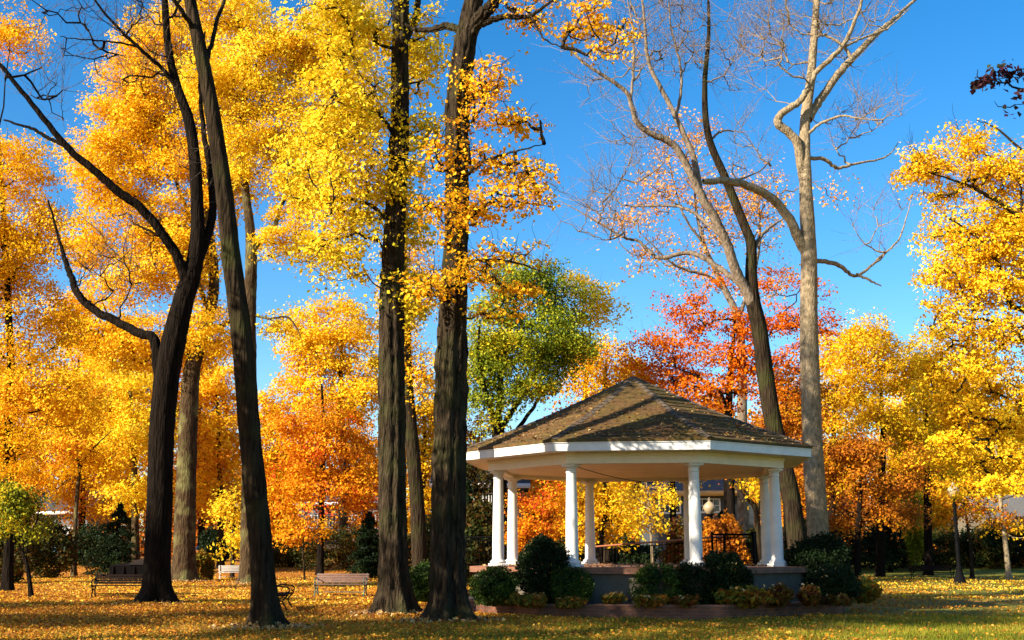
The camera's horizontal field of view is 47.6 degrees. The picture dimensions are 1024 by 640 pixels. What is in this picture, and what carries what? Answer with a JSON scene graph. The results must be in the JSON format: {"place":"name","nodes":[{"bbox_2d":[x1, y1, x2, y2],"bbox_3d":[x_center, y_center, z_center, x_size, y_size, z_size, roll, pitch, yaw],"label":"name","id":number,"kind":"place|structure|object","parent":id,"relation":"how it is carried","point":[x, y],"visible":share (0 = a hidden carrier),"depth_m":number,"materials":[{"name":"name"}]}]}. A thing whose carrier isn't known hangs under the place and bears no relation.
{"place":"outdoors","nodes":[
{"label":"outdoors","id":0,"kind":"place"},
{"bbox_2d":[0,612,1023,639],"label":"grass","id":1,"kind":"structure","parent":0,"point":[933,634],"depth_m":24.23,"materials":[{"name":"plant"}]},
{"bbox_2d":[0,555,1023,639],"bbox_3d":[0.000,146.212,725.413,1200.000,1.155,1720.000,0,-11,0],"label":"ground","id":2,"kind":"structure","parent":0,"point":[980,572],"depth_m":38.89,"materials":[{"name":"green plant"}]},
{"bbox_2d":[0,526,48,582],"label":"woodland bush","id":3,"kind":"object","parent":2,"relation":"on","point":[34,553],"visible":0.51,"depth_m":60.25,"materials":[{"name":"green plant"}]},
{"bbox_2d":[0,336,48,557],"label":"background tree","id":4,"kind":"object","parent":2,"relation":"on","point":[21,458],"visible":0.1,"depth_m":95.82,"materials":[{"name":"orange plant"}]},
{"bbox_2d":[0,475,59,597],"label":"green tree","id":5,"kind":"object","parent":2,"relation":"on","point":[16,508],"visible":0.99,"depth_m":40.70,"materials":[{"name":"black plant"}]},
{"bbox_2d":[0,0,114,591],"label":"orange tree","id":6,"kind":"object","parent":2,"relation":"on","point":[21,397],"visible":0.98,"depth_m":50.88,"materials":[{"name":"plant"}]},
{"bbox_2d":[30,513,88,578],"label":"woodland bush","id":7,"kind":"object","parent":2,"relation":"on","point":[60,540],"visible":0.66,"depth_m":72.05,"materials":[{"name":"green plant"}]},
{"bbox_2d":[27,325,116,559],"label":"background tree","id":8,"kind":"object","parent":2,"relation":"on","point":[84,497],"visible":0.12,"depth_m":100.39,"materials":[{"name":"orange plant"}]},
{"bbox_2d":[32,490,113,556],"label":"house","id":9,"kind":"structure","parent":2,"relation":"on","point":[50,505],"depth_m":121.13,"materials":[{"name":"white"}]},
{"bbox_2d":[18,364,139,576],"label":"sapling","id":10,"kind":"object","parent":2,"relation":"on","point":[76,460],"visible":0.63,"depth_m":77.25,"materials":[{"name":"orange plant"}]},
{"bbox_2d":[69,521,123,564],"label":"woodland bush","id":11,"kind":"object","parent":2,"relation":"on","point":[91,535],"visible":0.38,"depth_m":89.15,"materials":[{"name":"green plant"}]},
{"bbox_2d":[81,502,142,576],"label":"evergreen tree","id":12,"kind":"object","parent":2,"relation":"on","point":[118,552],"visible":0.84,"depth_m":78.10,"materials":[{"name":"green plant"}]},
{"bbox_2d":[90,574,141,598],"bbox_3d":[-13.503,9.405,40.967,2.600,0.850,0.728,1,-11,-4],"label":"park bench","id":13,"kind":"object","parent":2,"relation":"on","point":[118,577],"visible":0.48,"depth_m":41.20,"materials":[{"name":"brown wood"}]},
{"bbox_2d":[43,355,197,560],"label":"yellow tree","id":14,"kind":"object","parent":2,"relation":"on","point":[132,432],"visible":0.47,"depth_m":82.97,"materials":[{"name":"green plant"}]},
{"bbox_2d":[62,301,180,559],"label":"background tree","id":15,"kind":"object","parent":2,"relation":"on","point":[105,512],"visible":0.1,"depth_m":99.01,"materials":[{"name":"plant"}]},
{"bbox_2d":[109,559,143,573],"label":"rubbish skip","id":16,"kind":"object","parent":2,"relation":"on","point":[134,567],"visible":0.4,"depth_m":67.87,"materials":[{"name":"paint"}]},
{"bbox_2d":[0,0,254,604],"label":"forked tree","id":17,"kind":"object","parent":2,"relation":"on","point":[166,364],"visible":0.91,"depth_m":38.09,"materials":[{"name":"black plant"}]},
{"bbox_2d":[33,0,268,582],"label":"mossy tree","id":18,"kind":"object","parent":2,"relation":"on","point":[128,117],"visible":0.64,"depth_m":67.33,"materials":[{"name":"beige plant"}]},
{"bbox_2d":[196,549,215,579],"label":"woodland bush","id":19,"kind":"object","parent":2,"relation":"on","point":[205,563],"visible":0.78,"depth_m":66.09,"materials":[{"name":"green plant"}]},
{"bbox_2d":[172,338,240,545],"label":"background tree","id":20,"kind":"object","parent":2,"relation":"on","point":[200,520],"visible":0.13,"depth_m":104.45,"materials":[{"name":"orange plant"}]},
{"bbox_2d":[173,347,241,568],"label":"orange tree","id":21,"kind":"object","parent":2,"relation":"on","point":[218,385],"visible":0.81,"depth_m":87.24,"materials":[{"name":"orange plant"}]},
{"bbox_2d":[196,526,238,561],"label":"woodland bush","id":22,"kind":"object","parent":2,"relation":"on","point":[208,537],"visible":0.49,"depth_m":95.37,"materials":[{"name":"green plant"}]},
{"bbox_2d":[202,478,241,577],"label":"drooping tree","id":23,"kind":"object","parent":2,"relation":"on","point":[235,531],"visible":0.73,"depth_m":70.46,"materials":[{"name":"yellow plant"}]},
{"bbox_2d":[172,0,289,630],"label":"tall tree","id":24,"kind":"object","parent":2,"relation":"on","point":[265,607],"visible":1,"depth_m":25.98,"materials":[{"name":"brown plant"}]},
{"bbox_2d":[231,377,319,542],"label":"background tree","id":25,"kind":"object","parent":2,"relation":"on","point":[265,403],"visible":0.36,"depth_m":102.71,"materials":[{"name":"orange plant"}]},
{"bbox_2d":[150,0,409,585],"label":"grey trunk tree","id":26,"kind":"object","parent":2,"relation":"on","point":[244,65],"visible":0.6,"depth_m":62.25,"materials":[{"name":"beige plant"}]},
{"bbox_2d":[272,539,305,566],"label":"woodland bush","id":27,"kind":"object","parent":2,"relation":"on","point":[282,559],"visible":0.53,"depth_m":87.10,"materials":[{"name":"green plant"}]},
{"bbox_2d":[272,511,336,580],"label":"sapling","id":28,"kind":"object","parent":2,"relation":"on","point":[303,533],"visible":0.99,"depth_m":64.77,"materials":[{"name":"orange plant"}]},
{"bbox_2d":[262,384,378,574],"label":"orange tree","id":29,"kind":"object","parent":2,"relation":"on","point":[317,479],"visible":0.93,"depth_m":79.08,"materials":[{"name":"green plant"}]},
{"bbox_2d":[269,277,378,562],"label":"yellow tree","id":30,"kind":"object","parent":2,"relation":"on","point":[318,339],"visible":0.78,"depth_m":96.02,"materials":[{"name":"plant"}]},
{"bbox_2d":[286,524,361,570],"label":"woodland bush","id":31,"kind":"object","parent":2,"relation":"on","point":[336,553],"visible":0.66,"depth_m":83.08,"materials":[{"name":"green plant"}]},
{"bbox_2d":[293,483,378,556],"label":"house","id":32,"kind":"structure","parent":2,"relation":"on","point":[314,514],"depth_m":126.22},
{"bbox_2d":[313,573,368,596],"bbox_3d":[-6.271,9.718,42.536,1.950,0.850,0.728,-1,-11,4],"label":"park bench","id":33,"kind":"object","parent":2,"relation":"on","point":[363,577],"visible":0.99,"depth_m":42.80,"materials":[{"name":"brown wood"}]},
{"bbox_2d":[318,410,378,541],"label":"background tree","id":34,"kind":"object","parent":2,"relation":"on","point":[352,523],"visible":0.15,"depth_m":106.49,"materials":[{"name":"orange plant"}]},
{"bbox_2d":[259,0,455,616],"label":"ridged tree","id":35,"kind":"object","parent":2,"relation":"on","point":[394,592],"visible":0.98,"depth_m":31.98,"materials":[{"name":"yellow plant"}]},
{"bbox_2d":[345,511,378,578],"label":"evergreen tree","id":36,"kind":"object","parent":2,"relation":"on","point":[368,551],"visible":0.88,"depth_m":72.24,"materials":[{"name":"green plant"}]},
{"bbox_2d":[356,208,479,567],"bbox_3d":[-4.013,3.224,50.202,5.458,16.874,4.155,0,-11,0],"label":"slender tree","id":37,"kind":"object","parent":2,"relation":"on","point":[417,524],"visible":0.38,"depth_m":49.74,"materials":[{"name":"plant"}]},
{"bbox_2d":[410,559,429,601],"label":"boxwood bush","id":38,"kind":"object","parent":2,"relation":"on","point":[419,577],"visible":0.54,"depth_m":32.39,"materials":[{"name":"green plant"}]},
{"bbox_2d":[375,367,471,535],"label":"background tree","id":39,"kind":"object","parent":2,"relation":"on","point":[426,432],"visible":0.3,"depth_m":98.99,"materials":[{"name":"plant"}]},
{"bbox_2d":[2,359,957,557],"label":"woods","id":40,"kind":"object","parent":2,"relation":"on","point":[142,528],"visible":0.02,"depth_m":129.01,"materials":[{"name":"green plant"}]},
{"bbox_2d":[466,463,493,511],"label":"shaded tree","id":41,"kind":"object","parent":2,"relation":"on","point":[482,475],"visible":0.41,"depth_m":69.22,"materials":[{"name":"green plant"}]},
{"bbox_2d":[430,470,529,555],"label":"house","id":42,"kind":"structure","parent":2,"relation":"on","point":[523,485],"depth_m":83.10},
{"bbox_2d":[466,412,504,445],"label":"background tree","id":43,"kind":"object","parent":2,"relation":"on","point":[470,434],"visible":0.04,"depth_m":103.83,"materials":[{"name":"green plant"}]},
{"bbox_2d":[465,492,506,585],"bbox_3d":[-1.605,10.371,54.960,3.220,4.452,3.146,2,-12,-12],"label":"woodland bush","id":44,"kind":"object","parent":2,"relation":"on","point":[479,522],"visible":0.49,"depth_m":54.36,"materials":[{"name":"green plant"}]},
{"bbox_2d":[114,384,873,629],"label":"fallen leaves","id":45,"kind":"object","parent":2,"relation":"on","point":[304,625],"visible":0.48,"depth_m":30.57,"materials":[{"name":"orange plant"}]},
{"bbox_2d":[0,562,1023,639],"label":"fallen leaves","id":46,"kind":"object","parent":2,"relation":"on","point":[237,600],"visible":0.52,"depth_m":30.27,"materials":[{"name":"plant"}]},
{"bbox_2d":[389,0,644,622],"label":"ridged tree","id":47,"kind":"object","parent":2,"relation":"on","point":[448,598],"visible":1,"depth_m":28.57,"materials":[{"name":"yellow plant"}]},
{"bbox_2d":[504,480,565,552],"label":"maple","id":48,"kind":"object","parent":2,"relation":"on","point":[528,529],"visible":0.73,"depth_m":49.09,"materials":[{"name":"orange plant"}]},
{"bbox_2d":[466,243,608,559],"bbox_3d":[0.780,4.421,56.301,7.909,16.880,5.250,0,-11,0],"label":"green tree","id":49,"kind":"object","parent":2,"relation":"on","point":[494,362],"visible":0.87,"depth_m":56.13,"materials":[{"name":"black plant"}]},
{"bbox_2d":[524,410,578,538],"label":"background tree","id":50,"kind":"object","parent":2,"relation":"on","point":[537,485],"visible":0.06,"depth_m":103.70,"materials":[{"name":"orange plant"}]},
{"bbox_2d":[558,267,636,560],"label":"yellow tree","id":51,"kind":"object","parent":2,"relation":"on","point":[603,307],"visible":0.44,"depth_m":75.24,"materials":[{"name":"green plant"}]},
{"bbox_2d":[550,481,654,562],"bbox_3d":[4.084,9.620,53.061,5.034,5.407,3.306,0,-11,0],"label":"yellow tree","id":52,"kind":"object","parent":2,"relation":"on","point":[604,512],"visible":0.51,"depth_m":53.03,"materials":[{"name":"plant"}]},
{"bbox_2d":[549,328,668,563],"bbox_3d":[5.438,7.023,61.668,6.969,13.857,4.512,0,-11,0],"label":"orange tree","id":53,"kind":"object","parent":2,"relation":"on","point":[603,380],"visible":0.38,"depth_m":62.10,"materials":[{"name":"orange plant"}]},
{"bbox_2d":[578,529,663,563],"bbox_3d":[5.711,12.760,62.723,4.542,2.861,4.870,-7,-13,31],"label":"woodland bush","id":54,"kind":"object","parent":2,"relation":"on","point":[639,556],"visible":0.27,"depth_m":61.67,"materials":[{"name":"green plant"}]},
{"bbox_2d":[466,376,813,604],"bbox_3d":[3.750,5.158,35.172,10.188,6.980,10.188,9,-14,-37],"label":"gazebo","id":55,"kind":"object","parent":2,"relation":"on","point":[689,460],"visible":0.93,"depth_m":32.52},
{"bbox_2d":[595,535,725,563],"bbox_3d":[5.173,8.517,40.721,4.672,2.010,0.070,0,-11,0],"label":"iron railing","id":56,"kind":"object","parent":55,"relation":"attached to","point":[651,545],"visible":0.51,"depth_m":40.81,"materials":[{"name":"metal"}]},
{"bbox_2d":[610,482,681,562],"bbox_3d":[5.426,8.598,47.252,3.024,5.112,2.388,0,-11,0],"label":"young tree","id":57,"kind":"object","parent":2,"relation":"on","point":[667,497],"visible":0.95,"depth_m":47.32,"materials":[{"name":"yellow plant"}]},
{"bbox_2d":[468,593,844,619],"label":"planter wall","id":58,"kind":"structure","parent":2,"relation":"on","point":[698,612],"depth_m":29.14,"materials":[{"name":"brick"}]},
{"bbox_2d":[505,593,548,608],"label":"ground plant","id":59,"kind":"object","parent":58,"relation":"on","point":[526,601],"visible":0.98,"depth_m":29.00,"materials":[{"name":"green plant"}]},
{"bbox_2d":[553,596,588,608],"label":"ground plant","id":60,"kind":"object","parent":58,"relation":"on","point":[570,602],"visible":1,"depth_m":28.84,"materials":[{"name":"green plant"}]},
{"bbox_2d":[766,584,794,607],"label":"ground plant","id":61,"kind":"object","parent":58,"relation":"on","point":[784,597],"visible":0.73,"depth_m":29.41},
{"bbox_2d":[529,0,805,564],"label":"bare tree","id":62,"kind":"object","parent":2,"relation":"on","point":[747,285],"visible":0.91,"depth_m":47.63,"materials":[{"name":"brown plant"}]},
{"bbox_2d":[656,512,702,563],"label":"woodland bush","id":63,"kind":"object","parent":2,"relation":"on","point":[676,531],"visible":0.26,"depth_m":54.63,"materials":[{"name":"plant"}]},
{"bbox_2d":[633,477,754,563],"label":"house","id":64,"kind":"structure","parent":2,"relation":"on","point":[714,492],"depth_m":75.05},
{"bbox_2d":[696,394,743,517],"bbox_3d":[10.334,8.226,56.492,3.385,9.490,3.370,-10,-15,42],"label":"dark tree","id":65,"kind":"object","parent":2,"relation":"on","point":[730,499],"visible":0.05,"depth_m":56.28,"materials":[{"name":"red plant"}]},
{"bbox_2d":[582,89,862,536],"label":"pink tree","id":66,"kind":"object","parent":2,"relation":"on","point":[743,512],"visible":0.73,"depth_m":68.18,"materials":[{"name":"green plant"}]},
{"bbox_2d":[702,509,752,564],"bbox_3d":[9.667,10.414,52.961,2.903,3.671,3.088,0,-11,0],"label":"woodland bush","id":67,"kind":"object","parent":2,"relation":"on","point":[727,523],"visible":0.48,"depth_m":52.49,"materials":[{"name":"orange plant"}]},
{"bbox_2d":[611,257,845,514],"bbox_3d":[11.242,4.921,59.109,12.196,16.987,5.534,0,-11,0],"label":"red maple","id":68,"kind":"object","parent":2,"relation":"on","point":[687,388],"visible":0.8,"depth_m":59.52,"materials":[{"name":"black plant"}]},
{"bbox_2d":[711,531,757,564],"bbox_3d":[8.218,8.203,40.334,1.209,1.711,2.771,-11,-16,44],"label":"iron railing","id":69,"kind":"object","parent":2,"relation":"on","point":[754,546],"visible":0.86,"depth_m":39.80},
{"bbox_2d":[729,477,782,562],"bbox_3d":[10.984,8.879,51.379,2.464,6.184,2.178,11,-15,-43],"label":"crooked tree","id":70,"kind":"object","parent":2,"relation":"on","point":[752,487],"visible":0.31,"depth_m":51.26,"materials":[{"name":"yellow plant"}]},
{"bbox_2d":[735,347,850,536],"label":"orange tree","id":71,"kind":"object","parent":2,"relation":"on","point":[792,423],"visible":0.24,"depth_m":72.59,"materials":[{"name":"orange plant"}]},
{"bbox_2d":[702,0,925,568],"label":"bare tree","id":72,"kind":"object","parent":2,"relation":"on","point":[804,236],"visible":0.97,"depth_m":41.51,"materials":[{"name":"grey plant"}]},
{"bbox_2d":[789,321,870,523],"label":"yellow tree","id":73,"kind":"object","parent":2,"relation":"on","point":[826,364],"visible":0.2,"depth_m":100.04,"materials":[{"name":"plant"}]},
{"bbox_2d":[829,506,899,567],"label":"woodland bush","id":74,"kind":"object","parent":2,"relation":"on","point":[868,540],"visible":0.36,"depth_m":85.31,"materials":[{"name":"green plant"}]},
{"bbox_2d":[856,573,883,603],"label":"ground plant","id":75,"kind":"object","parent":2,"relation":"on","point":[871,591],"visible":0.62,"depth_m":31.89,"materials":[{"name":"green plant"}]},
{"bbox_2d":[800,416,945,577],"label":"orange tree","id":76,"kind":"object","parent":2,"relation":"on","point":[864,458],"visible":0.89,"depth_m":69.03,"materials":[{"name":"orange plant"}]},
{"bbox_2d":[819,301,942,576],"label":"yellow tree","id":77,"kind":"object","parent":2,"relation":"on","point":[870,411],"visible":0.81,"depth_m":77.85,"materials":[{"name":"plant"}]},
{"bbox_2d":[870,500,907,571],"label":"evergreen tree","id":78,"kind":"object","parent":2,"relation":"on","point":[891,558],"visible":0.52,"depth_m":82.17,"materials":[{"name":"green plant"}]},
{"bbox_2d":[861,519,943,567],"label":"woodland bush","id":79,"kind":"object","parent":2,"relation":"on","point":[905,563],"visible":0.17,"depth_m":85.88,"materials":[{"name":"green plant"}]},
{"bbox_2d":[870,348,950,555],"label":"background tree","id":80,"kind":"object","parent":2,"relation":"on","point":[895,461],"visible":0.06,"depth_m":108.77,"materials":[{"name":"plant"}]},
{"bbox_2d":[901,490,932,564],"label":"woodland bush","id":81,"kind":"object","parent":2,"relation":"on","point":[914,545],"visible":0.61,"depth_m":84.21,"materials":[{"name":"green plant"}]},
{"bbox_2d":[909,565,953,578],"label":"park bench","id":82,"kind":"object","parent":2,"relation":"on","point":[913,568],"visible":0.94,"depth_m":68.71,"materials":[{"name":"brown wood"}]},
{"bbox_2d":[886,328,988,575],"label":"yellow tree","id":83,"kind":"object","parent":2,"relation":"on","point":[928,550],"visible":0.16,"depth_m":79.09,"materials":[{"name":"plant"}]},
{"bbox_2d":[901,523,976,566],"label":"woodland bush","id":84,"kind":"object","parent":2,"relation":"on","point":[941,538],"visible":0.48,"depth_m":87.08,"materials":[{"name":"green plant"}]},
{"bbox_2d":[888,106,1023,518],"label":"golden tree","id":85,"kind":"object","parent":2,"relation":"on","point":[994,247],"visible":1,"depth_m":38.30,"materials":[{"name":"yellow plant"}]},
{"bbox_2d":[947,483,966,583],"bbox_3d":[23.629,11.282,61.685,0.720,5.370,0.720,0,-11,0],"label":"street lamp","id":86,"kind":"object","parent":2,"relation":"on","point":[959,577],"visible":0.73,"depth_m":61.46,"materials":[{"name":"black metal"}]},
{"bbox_2d":[925,465,1016,578],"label":"maple","id":87,"kind":"object","parent":2,"relation":"on","point":[962,514],"visible":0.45,"depth_m":72.79,"materials":[{"name":"orange plant"}]},
{"bbox_2d":[949,524,998,567],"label":"woodland bush","id":88,"kind":"object","parent":2,"relation":"on","point":[978,562],"visible":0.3,"depth_m":87.50,"materials":[{"name":"green plant"}]},
{"bbox_2d":[926,347,1023,494],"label":"yellow tree","id":89,"kind":"object","parent":2,"relation":"on","point":[993,445],"visible":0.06,"depth_m":102.78,"materials":[{"name":"plant"}]},
{"bbox_2d":[947,495,1023,552],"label":"house","id":90,"kind":"structure","parent":2,"relation":"on","point":[1015,504],"depth_m":98.08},
{"bbox_2d":[959,443,1023,578],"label":"slender tree","id":91,"kind":"object","parent":2,"relation":"on","point":[1005,537],"visible":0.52,"depth_m":71.70,"materials":[{"name":"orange plant"}]},
{"bbox_2d":[972,516,1018,568],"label":"woodland bush","id":92,"kind":"object","parent":2,"relation":"on","point":[995,558],"visible":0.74,"depth_m":85.69,"materials":[{"name":"green plant"}]},
{"bbox_2d":[970,59,1023,118],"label":"oak tree","id":93,"kind":"object","parent":2,"relation":"on","point":[983,81],"visible":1,"depth_m":12.75,"materials":[{"name":"black plant"}]},
{"bbox_2d":[1009,530,1023,566],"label":"woodland bush","id":94,"kind":"object","parent":2,"relation":"on","point":[1017,559],"visible":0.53,"depth_m":86.46,"materials":[{"name":"green plant"}]},
{"bbox_2d":[0,0,1023,540],"label":"sky","id":95,"kind":"structure","parent":0,"point":[945,43],"materials":[{"name":"blue"}]},
{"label":"soil","id":96,"kind":"structure","parent":0,"visible":0},
{"bbox_2d":[467,565,523,606],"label":"boxwood bush","id":97,"kind":"object","parent":96,"relation":"on","point":[496,590],"visible":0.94,"depth_m":29.79,"materials":[{"name":"green plant"}]},
{"bbox_2d":[511,531,571,603],"bbox_3d":[0.834,6.476,30.230,1.442,1.937,1.524,10,-15,-40],"label":"round topiary","id":98,"kind":"object","parent":96,"relation":"on","point":[546,552],"visible":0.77,"depth_m":29.86,"materials":[{"name":"green plant"}]},
{"bbox_2d":[547,566,594,603],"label":"boxwood bush","id":99,"kind":"object","parent":96,"relation":"on","point":[578,586],"visible":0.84,"depth_m":29.36,"materials":[{"name":"green plant"}]},
{"bbox_2d":[632,594,670,608],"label":"ground plant","id":100,"kind":"object","parent":96,"relation":"on","point":[653,601],"visible":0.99,"depth_m":28.92,"materials":[{"name":"green plant"}]},
{"bbox_2d":[627,560,684,603],"bbox_3d":[3.727,6.806,30.047,1.663,1.226,1.590,0,-11,0],"label":"clipped hedge","id":101,"kind":"object","parent":96,"relation":"on","point":[645,575],"visible":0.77,"depth_m":29.64,"materials":[{"name":"green plant"}]},
{"bbox_2d":[674,559,714,604],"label":"clipped hedge","id":102,"kind":"object","parent":96,"relation":"on","point":[687,567],"visible":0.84,"depth_m":29.46,"materials":[{"name":"green plant"}]},
{"bbox_2d":[699,549,757,604],"bbox_3d":[5.546,6.725,30.285,1.620,1.467,1.653,0,-11,0],"label":"dark bush","id":103,"kind":"object","parent":96,"relation":"on","point":[724,565],"visible":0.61,"depth_m":29.77,"materials":[{"name":"green plant"}]},
{"bbox_2d":[708,585,778,608],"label":"hosta plant","id":104,"kind":"object","parent":96,"relation":"on","point":[752,596],"visible":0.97,"depth_m":28.96,"materials":[{"name":"green plant"}]},
{"bbox_2d":[796,584,823,607],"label":"ground plant","id":105,"kind":"object","parent":96,"relation":"on","point":[814,596],"visible":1,"depth_m":29.57,"materials":[{"name":"plant"}]},
{"bbox_2d":[784,531,855,597],"bbox_3d":[8.686,6.954,32.864,2.180,2.050,2.002,0,-11,0],"label":"dark bush","id":106,"kind":"object","parent":96,"relation":"on","point":[816,549],"visible":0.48,"depth_m":32.44,"materials":[{"name":"green plant"}]},
{"bbox_2d":[798,564,862,604],"bbox_3d":[8.489,7.016,30.796,1.704,1.100,1.671,0,-11,0],"label":"dark bush","id":107,"kind":"object","parent":96,"relation":"on","point":[847,580],"visible":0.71,"depth_m":30.37,"materials":[{"name":"green plant"}]},
{"bbox_2d":[820,594,856,606],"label":"ground plant","id":108,"kind":"object","parent":96,"relation":"on","point":[841,600],"visible":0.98,"depth_m":29.98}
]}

